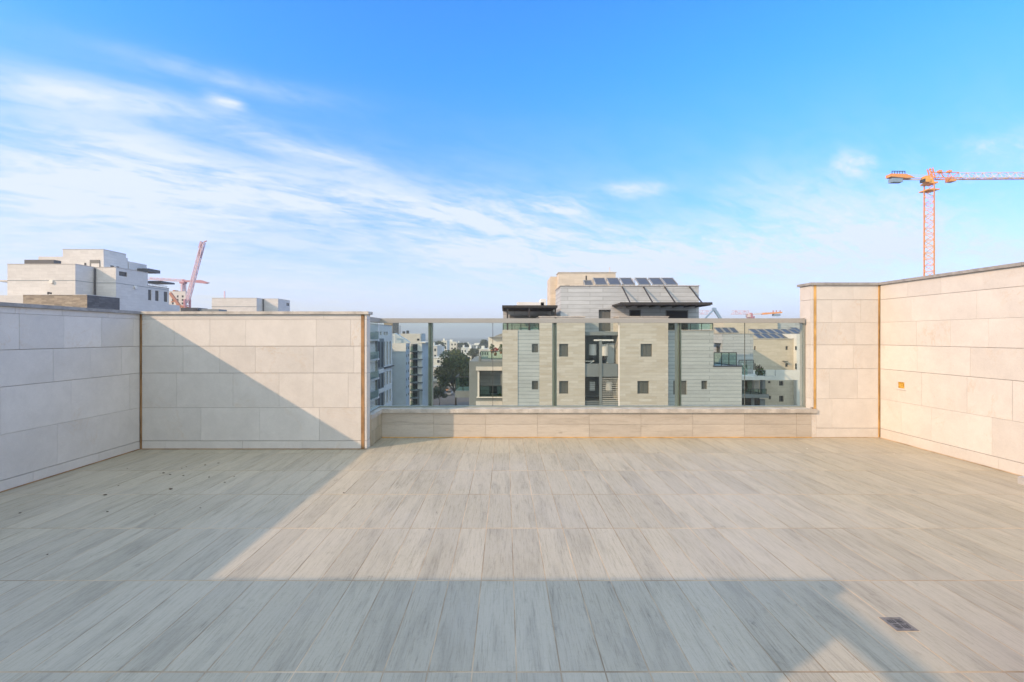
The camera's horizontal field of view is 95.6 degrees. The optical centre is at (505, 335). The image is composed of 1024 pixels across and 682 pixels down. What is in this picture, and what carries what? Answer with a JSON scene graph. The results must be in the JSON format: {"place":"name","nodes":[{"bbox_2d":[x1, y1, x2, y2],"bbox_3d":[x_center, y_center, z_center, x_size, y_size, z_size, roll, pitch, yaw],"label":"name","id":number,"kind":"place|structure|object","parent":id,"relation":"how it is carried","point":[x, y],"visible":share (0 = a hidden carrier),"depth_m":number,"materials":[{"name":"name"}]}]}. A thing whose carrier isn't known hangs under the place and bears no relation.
{"place":"outdoors","nodes":[
{"label":"outdoors","id":0,"kind":"place"},
{"bbox_2d":[0,292,119,309],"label":"building","id":1,"kind":"structure","parent":0,"point":[85,301],"depth_m":84.00,"materials":[{"name":"brown stone"}]},
{"bbox_2d":[0,249,179,310],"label":"apartment building","id":2,"kind":"structure","parent":0,"point":[103,272],"depth_m":92.10,"materials":[{"name":"beige stone"}]},
{"bbox_2d":[90,260,99,266],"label":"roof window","id":3,"kind":"structure","parent":2,"relation":"in","point":[94,263],"depth_m":95.84,"materials":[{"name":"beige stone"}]},
{"bbox_2d":[119,271,125,276],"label":"window","id":4,"kind":"structure","parent":2,"relation":"in","point":[120,273],"depth_m":93.87,"materials":[{"name":"grey glass"}]},
{"bbox_2d":[148,290,150,299],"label":"window","id":5,"kind":"structure","parent":2,"relation":"in","point":[149,291],"depth_m":100.98,"materials":[{"name":"grey glass"}]},
{"bbox_2d":[155,291,157,300],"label":"window","id":6,"kind":"structure","parent":2,"relation":"in","point":[156,292],"depth_m":103.00,"materials":[{"name":"grey glass"}]},
{"bbox_2d":[164,292,166,301],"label":"window","id":7,"kind":"structure","parent":2,"relation":"in","point":[165,293],"depth_m":105.73,"materials":[{"name":"grey glass"}]},
{"bbox_2d":[169,290,186,307],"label":"apartment building","id":8,"kind":"structure","parent":0,"point":[180,296],"depth_m":170.00,"materials":[{"name":"beige concrete"}]},
{"bbox_2d":[180,308,226,310],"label":"building","id":9,"kind":"structure","parent":0,"point":[193,309],"depth_m":120.50,"materials":[{"name":"grey concrete"}]},
{"bbox_2d":[211,291,289,310],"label":"apartment building","id":10,"kind":"structure","parent":0,"point":[243,304],"depth_m":155.00,"materials":[{"name":"beige stone"}]},
{"bbox_2d":[370,323,393,406],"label":"apartment building","id":11,"kind":"structure","parent":0,"point":[381,365],"depth_m":78.26,"materials":[{"name":"white concrete"}]},
{"bbox_2d":[384,323,398,333],"bbox_3d":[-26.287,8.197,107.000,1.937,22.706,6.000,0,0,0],"label":"apartment building","id":12,"kind":"structure","parent":0,"point":[395,327],"depth_m":105.74,"materials":[{"name":"grey concrete"}]},
{"bbox_2d":[441,338,449,351],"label":"building","id":13,"kind":"structure","parent":0,"point":[447,344],"depth_m":332.62,"materials":[{"name":"white concrete"}]},
{"bbox_2d":[433,384,468,404],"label":"road","id":14,"kind":"structure","parent":0,"point":[449,400],"depth_m":140.35,"materials":[{"name":"grey asphalt"}]},
{"bbox_2d":[410,341,427,404],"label":"apartment building","id":15,"kind":"structure","parent":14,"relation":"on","point":[419,373],"depth_m":98.10,"materials":[{"name":"white concrete"}]},
{"bbox_2d":[433,387,440,397],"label":"street tree","id":16,"kind":"object","parent":14,"relation":"on","point":[435,393],"visible":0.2,"depth_m":127.13,"materials":[{"name":"green plant"}]},
{"bbox_2d":[433,385,447,404],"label":"street tree","id":17,"kind":"object","parent":14,"relation":"on","point":[442,394],"visible":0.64,"depth_m":129.50,"materials":[{"name":"green plant"}]},
{"bbox_2d":[457,343,468,347],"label":"street tree","id":18,"kind":"object","parent":14,"relation":"on","point":[460,345],"visible":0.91,"depth_m":327.90,"materials":[{"name":"green plant"}]},
{"bbox_2d":[466,348,480,357],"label":"street tree","id":19,"kind":"object","parent":14,"relation":"on","point":[473,352],"visible":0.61,"depth_m":234.28,"materials":[{"name":"green plant"}]},
{"bbox_2d":[450,340,457,350],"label":"building","id":20,"kind":"structure","parent":0,"point":[453,344],"depth_m":360.00,"materials":[{"name":"white concrete"}]},
{"bbox_2d":[425,338,487,387],"bbox_3d":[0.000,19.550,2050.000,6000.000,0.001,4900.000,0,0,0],"label":"ground","id":21,"kind":"structure","parent":0,"point":[471,341],"depth_m":1963.67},
{"bbox_2d":[148,277,208,290],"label":"tower crane","id":22,"kind":"object","parent":21,"relation":"on","point":[183,282],"visible":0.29,"depth_m":184.65,"materials":[{"name":"red paint"}]},
{"bbox_2d":[183,240,206,307],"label":"tower crane","id":23,"kind":"object","parent":21,"relation":"on","point":[197,262],"visible":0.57,"depth_m":164.57,"materials":[{"name":"red paint"}]},
{"bbox_2d":[169,292,187,307],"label":"crane boom","id":24,"kind":"object","parent":23,"relation":"attached to","point":[173,297],"visible":0.83,"depth_m":164.63,"materials":[{"name":"orange paint"}]},
{"bbox_2d":[392,333,410,404],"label":"apartment building","id":25,"kind":"structure","parent":21,"relation":"on","point":[401,370],"depth_m":92.00,"materials":[{"name":"white concrete"}]},
{"bbox_2d":[401,330,424,404],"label":"apartment building","id":26,"kind":"structure","parent":21,"relation":"on","point":[413,338],"depth_m":120.00,"materials":[{"name":"beige stone"}]},
{"bbox_2d":[433,342,441,356],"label":"building","id":27,"kind":"structure","parent":21,"relation":"on","point":[437,350],"depth_m":236.31,"materials":[{"name":"white concrete"}]},
{"bbox_2d":[433,365,442,380],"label":"house","id":28,"kind":"structure","parent":21,"relation":"on","point":[434,369],"depth_m":199.63,"materials":[{"name":"beige stone"}]},
{"bbox_2d":[433,357,443,365],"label":"house","id":29,"kind":"structure","parent":21,"relation":"on","point":[436,361],"depth_m":221.47,"materials":[{"name":"white concrete"}]},
{"bbox_2d":[435,340,445,347],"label":"street tree","id":30,"kind":"object","parent":21,"relation":"on","point":[438,343],"visible":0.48,"depth_m":298.07,"materials":[{"name":"green plant"}]},
{"bbox_2d":[433,348,471,404],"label":"street tree","id":31,"kind":"object","parent":21,"relation":"on","point":[455,363],"visible":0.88,"depth_m":109.36,"materials":[{"name":"green plant"}]},
{"bbox_2d":[472,343,487,347],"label":"building","id":32,"kind":"structure","parent":21,"relation":"on","point":[474,345],"depth_m":400.00,"materials":[{"name":"white concrete"}]},
{"bbox_2d":[479,346,487,356],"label":"building","id":33,"kind":"structure","parent":21,"relation":"on","point":[484,354],"depth_m":230.00,"materials":[{"name":"white concrete"}]},
{"bbox_2d":[479,339,487,347],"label":"street tree","id":34,"kind":"object","parent":21,"relation":"on","point":[483,342],"visible":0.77,"depth_m":376.17,"materials":[{"name":"green plant"}]},
{"bbox_2d":[705,308,721,317],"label":"pump boom","id":35,"kind":"object","parent":21,"relation":"on","point":[716,312],"visible":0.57,"depth_m":94.80,"materials":[{"name":"white metal"}]},
{"bbox_2d":[714,327,753,390],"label":"apartment building","id":36,"kind":"structure","parent":21,"relation":"on","point":[729,339],"depth_m":52.00,"materials":[{"name":"grey stone"}]},
{"bbox_2d":[731,310,781,317],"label":"tower crane","id":37,"kind":"object","parent":21,"relation":"on","point":[750,315],"visible":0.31,"depth_m":189.56,"materials":[{"name":"orange paint"}]},
{"bbox_2d":[742,370,799,404],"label":"apartment building","id":38,"kind":"structure","parent":21,"relation":"on","point":[752,397],"depth_m":49.00,"materials":[{"name":"white concrete"}]},
{"bbox_2d":[742,398,750,404],"bbox_3d":[25.886,7.503,50.030,1.081,1.890,0.060,0,0,0],"label":"lower window","id":39,"kind":"structure","parent":38,"relation":"in","point":[747,400],"depth_m":50.00,"materials":[{"name":"grey glass"}]},
{"bbox_2d":[754,398,759,404],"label":"lower window","id":40,"kind":"structure","parent":38,"relation":"in","point":[756,400],"depth_m":50.00,"materials":[{"name":"black glass"}]},
{"bbox_2d":[755,368,763,375],"bbox_3d":[27.446,4.059,49.997,1.045,1.245,1.057,0,0,0],"label":"potted shrub","id":41,"kind":"object","parent":38,"relation":"on","point":[760,373],"visible":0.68,"depth_m":49.90,"materials":[{"name":"plant"}]},
{"bbox_2d":[886,167,1023,275],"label":"tower crane","id":42,"kind":"object","parent":21,"relation":"on","point":[897,178],"visible":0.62,"depth_m":124.62,"materials":[{"name":"orange paint"}]},
{"bbox_2d":[461,345,467,354],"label":"building","id":43,"kind":"structure","parent":0,"point":[464,349],"depth_m":300.00,"materials":[{"name":"white concrete"}]},
{"bbox_2d":[467,345,474,360],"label":"building","id":44,"kind":"structure","parent":0,"point":[469,348],"depth_m":250.00,"materials":[{"name":"white concrete"}]},
{"bbox_2d":[455,334,501,404],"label":"apartment building","id":45,"kind":"structure","parent":0,"point":[485,382],"depth_m":43.26,"materials":[{"name":"grey stone"}]},
{"bbox_2d":[489,386,496,392],"bbox_3d":[-1.167,5.053,43.760,0.732,0.700,0.060,0,0,0],"label":"loggia window","id":46,"kind":"structure","parent":45,"relation":"in","point":[493,388],"depth_m":43.73,"materials":[{"name":"black glass"}]},
{"bbox_2d":[0,0,1023,337],"label":"sky","id":47,"kind":"structure","parent":0,"point":[384,158],"materials":[{"name":"blue"}]},
{"bbox_2d":[502,267,742,405],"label":"apartment building","id":48,"kind":"structure","parent":0,"point":[587,363],"depth_m":39.60,"materials":[{"name":"beige stone"}]},
{"bbox_2d":[532,344,537,351],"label":"window","id":49,"kind":"structure","parent":48,"relation":"in","point":[534,346],"depth_m":39.20,"materials":[{"name":"grey glass"}]},
{"bbox_2d":[532,381,537,388],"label":"window","id":50,"kind":"structure","parent":48,"relation":"in","point":[534,383],"depth_m":39.20,"materials":[{"name":"grey glass"}]},
{"bbox_2d":[559,344,567,356],"bbox_3d":[4.884,1.210,39.155,0.769,1.070,0.090,0,0,0],"label":"window","id":51,"kind":"structure","parent":48,"relation":"in","point":[563,348],"depth_m":39.15,"materials":[{"name":"grey glass"}]},
{"bbox_2d":[559,381,567,393],"bbox_3d":[4.884,4.330,39.155,0.769,1.070,0.090,0,0,0],"label":"window","id":52,"kind":"structure","parent":48,"relation":"in","point":[563,385],"depth_m":39.15,"materials":[{"name":"grey glass"}]},
{"bbox_2d":[599,310,609,330],"bbox_3d":[8.768,-1.359,41.225,1.074,1.913,0.090,0,0,0],"label":"window","id":53,"kind":"structure","parent":48,"relation":"in","point":[602,313],"depth_m":41.22,"materials":[{"name":"grey glass"}]},
{"bbox_2d":[629,310,640,315],"bbox_3d":[11.423,-1.359,40.971,1.018,1.919,0.053,0,0,0],"label":"terrace door","id":54,"kind":"structure","parent":48,"relation":"in","point":[631,312],"depth_m":40.94,"materials":[{"name":"black glass"}]},
{"bbox_2d":[637,381,648,393],"bbox_3d":[11.564,4.330,39.155,0.962,1.070,0.090,0,0,0],"label":"window","id":55,"kind":"structure","parent":48,"relation":"in","point":[642,386],"depth_m":39.15,"materials":[{"name":"grey glass"}]},
{"bbox_2d":[641,344,651,356],"bbox_3d":[11.834,1.210,39.155,0.962,1.070,0.090,0,0,0],"label":"window","id":56,"kind":"structure","parent":48,"relation":"in","point":[646,349],"depth_m":39.15,"materials":[{"name":"grey glass"}]},
{"bbox_2d":[666,310,687,329],"bbox_3d":[15.128,-1.331,40.971,1.979,1.862,0.053,0,0,0],"label":"terrace door","id":57,"kind":"structure","parent":48,"relation":"in","point":[671,313],"depth_m":40.94,"materials":[{"name":"black glass"}]},
{"bbox_2d":[673,381,685,394],"bbox_3d":[14.884,4.424,39.755,1.141,1.196,0.090,0,0,0],"label":"window","id":58,"kind":"structure","parent":48,"relation":"in","point":[683,383],"depth_m":39.75,"materials":[{"name":"grey glass"}]},
{"bbox_2d":[701,381,706,388],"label":"window","id":59,"kind":"structure","parent":48,"relation":"in","point":[703,383],"depth_m":39.73,"materials":[{"name":"grey glass"}]},
{"bbox_2d":[699,323,799,337],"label":"apartment building","id":60,"kind":"structure","parent":0,"point":[739,327],"depth_m":72.00,"materials":[{"name":"beige stone"}]},
{"bbox_2d":[748,327,801,405],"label":"apartment building","id":61,"kind":"structure","parent":0,"point":[776,349],"depth_m":58.00,"materials":[{"name":"beige stone"}]},
{"bbox_3d":[0.350,10.705,-2.325,11.260,17.690,19.350,0,0,0],"label":"apartment building","id":62,"kind":"object","parent":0,"visible":0},
{"bbox_2d":[0,438,1023,681],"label":"floor base","id":63,"kind":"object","parent":62,"relation":"on","point":[516,671],"depth_m":2.93,"materials":[{"name":"beige tile"}]},
{"bbox_2d":[0,302,140,492],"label":"parapet wall","id":64,"kind":"structure","parent":63,"relation":"on","point":[69,388],"depth_m":5.26,"materials":[{"name":"beige stone"}]},
{"bbox_2d":[140,311,372,448],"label":"return wall","id":65,"kind":"structure","parent":63,"relation":"on","point":[254,379],"depth_m":6.35,"materials":[{"name":"beige stone"}]},
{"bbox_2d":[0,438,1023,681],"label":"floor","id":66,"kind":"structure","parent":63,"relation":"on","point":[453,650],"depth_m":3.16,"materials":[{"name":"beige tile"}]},
{"bbox_2d":[878,617,920,631],"bbox_3d":[2.112,1.548,2.494,0.126,0.003,0.126,0,0,0],"label":"floor drain","id":67,"kind":"object","parent":66,"relation":"on","point":[898,624],"visible":1,"depth_m":2.49,"materials":[{"name":"metal"}]},
{"bbox_2d":[1018,476,1023,484],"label":"wall end","id":68,"kind":"structure","parent":66,"relation":"on","point":[1021,480],"depth_m":2.01,"materials":[{"name":"beige stone"}]},
{"bbox_2d":[370,405,817,445],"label":"wall","id":69,"kind":"structure","parent":63,"relation":"on","point":[590,422],"depth_m":7.07,"materials":[{"name":"beige stone"}]},
{"bbox_2d":[370,317,805,412],"bbox_3d":[1.289,0.537,7.222,6.706,1.626,0.763,0,0,-6],"label":"glass balustrade","id":70,"kind":"object","parent":69,"relation":"on","point":[555,321],"visible":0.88,"depth_m":7.18,"materials":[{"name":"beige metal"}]},
{"bbox_2d":[797,282,879,437],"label":"return wall","id":71,"kind":"structure","parent":63,"relation":"on","point":[842,364],"depth_m":7.07,"materials":[{"name":"beige stone"}]},
{"bbox_2d":[879,262,1023,475],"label":"parapet wall","id":72,"kind":"structure","parent":63,"relation":"on","point":[951,364],"depth_m":5.85,"materials":[{"name":"beige stone"}]}
]}

